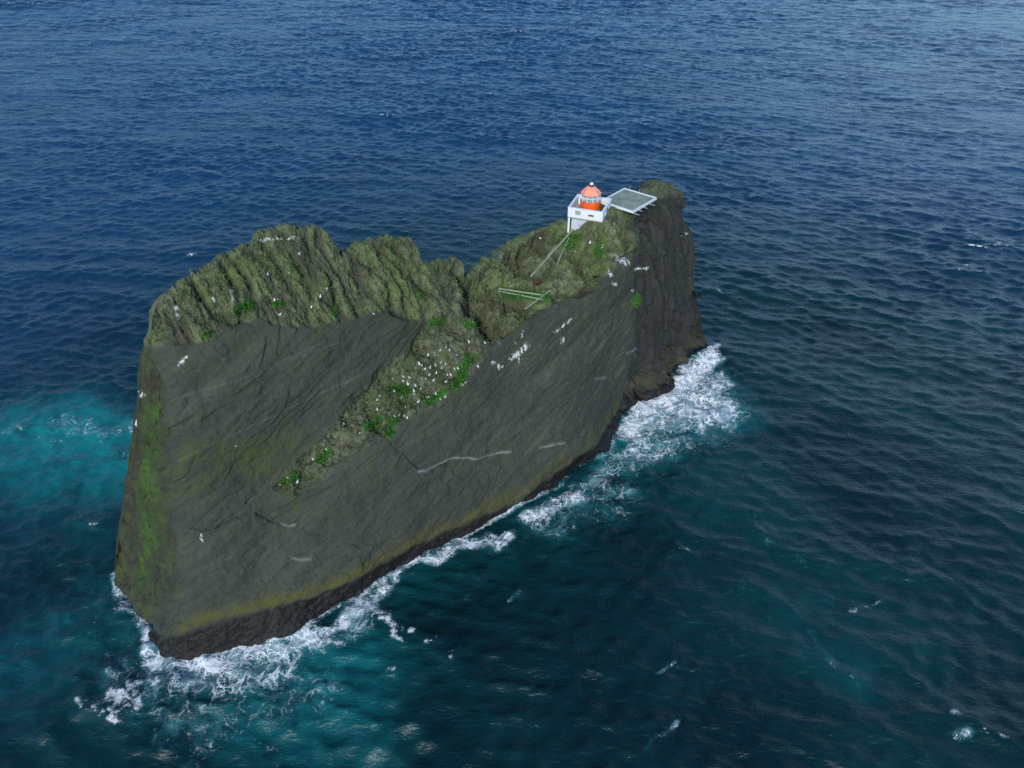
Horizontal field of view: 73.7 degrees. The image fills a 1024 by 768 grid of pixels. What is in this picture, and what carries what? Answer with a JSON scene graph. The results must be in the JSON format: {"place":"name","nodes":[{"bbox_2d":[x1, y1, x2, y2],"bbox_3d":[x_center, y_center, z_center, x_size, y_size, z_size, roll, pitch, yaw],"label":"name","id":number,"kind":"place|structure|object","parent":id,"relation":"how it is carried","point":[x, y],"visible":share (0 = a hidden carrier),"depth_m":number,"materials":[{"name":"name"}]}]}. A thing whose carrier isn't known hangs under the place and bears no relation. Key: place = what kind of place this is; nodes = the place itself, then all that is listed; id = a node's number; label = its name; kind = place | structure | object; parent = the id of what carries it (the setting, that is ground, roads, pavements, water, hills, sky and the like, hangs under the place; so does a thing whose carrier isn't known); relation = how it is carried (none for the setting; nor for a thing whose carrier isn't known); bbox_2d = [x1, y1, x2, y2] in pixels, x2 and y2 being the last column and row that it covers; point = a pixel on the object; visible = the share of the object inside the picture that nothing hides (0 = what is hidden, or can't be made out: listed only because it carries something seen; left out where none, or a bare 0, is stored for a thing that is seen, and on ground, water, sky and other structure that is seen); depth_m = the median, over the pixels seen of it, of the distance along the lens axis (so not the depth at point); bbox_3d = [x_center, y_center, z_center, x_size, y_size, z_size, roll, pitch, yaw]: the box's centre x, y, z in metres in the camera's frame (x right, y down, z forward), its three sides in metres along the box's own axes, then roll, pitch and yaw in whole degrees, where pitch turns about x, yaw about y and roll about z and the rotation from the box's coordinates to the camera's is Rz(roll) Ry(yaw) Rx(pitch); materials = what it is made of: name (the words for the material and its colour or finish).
{"place":"outdoors","nodes":[
{"label":"outdoors","id":0,"kind":"place"},
{"bbox_2d":[0,0,1023,767],"bbox_3d":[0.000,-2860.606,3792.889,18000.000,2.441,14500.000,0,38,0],"label":"sea","id":1,"kind":"structure","parent":0,"point":[780,524],"depth_m":134.85,"materials":[{"name":"liquid"}]},
{"bbox_2d":[114,179,707,659],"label":"sea stack","id":2,"kind":"object","parent":1,"relation":"in","point":[224,541],"visible":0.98,"depth_m":90.81,"materials":[{"name":"grey stone"}]},
{"bbox_2d":[145,183,660,490],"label":"grass","id":3,"kind":"structure","parent":2,"relation":"on","point":[493,309],"depth_m":93.17,"materials":[{"name":"green plant"}]},
{"bbox_2d":[201,230,641,486],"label":"leafy ground cover","id":4,"kind":"object","parent":2,"relation":"on","point":[638,300],"visible":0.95,"depth_m":94.61,"materials":[{"name":"green plant"}]},
{"bbox_2d":[498,290,542,299],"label":"fallen beam","id":5,"kind":"structure","parent":2,"relation":"on","point":[521,295],"depth_m":101.89,"materials":[{"name":"grey wood"}]},
{"bbox_2d":[498,288,543,294],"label":"fallen beam","id":6,"kind":"structure","parent":2,"relation":"on","point":[519,291],"depth_m":102.22,"materials":[{"name":"beige wood"}]},
{"bbox_2d":[532,279,540,284],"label":"rusty winch","id":7,"kind":"object","parent":2,"relation":"on","point":[538,281],"visible":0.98,"depth_m":105.42,"materials":[{"name":"metal"}]},
{"bbox_2d":[525,289,550,309],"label":"fallen beam","id":8,"kind":"structure","parent":2,"relation":"on","point":[537,299],"depth_m":101.85,"materials":[{"name":"grey wood"}]},
{"bbox_2d":[530,228,573,276],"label":"slope rail","id":9,"kind":"object","parent":2,"relation":"on","point":[551,253],"visible":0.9,"depth_m":107.83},
{"bbox_2d":[567,182,611,232],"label":"lighthouse","id":10,"kind":"object","parent":2,"relation":"on","point":[584,206],"visible":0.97,"depth_m":107.87,"materials":[{"name":"concrete"}]},
{"bbox_2d":[606,186,656,214],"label":"landing deck","id":11,"kind":"structure","parent":2,"relation":"on","point":[629,200],"depth_m":112.75,"materials":[{"name":"white paint"}]}
]}

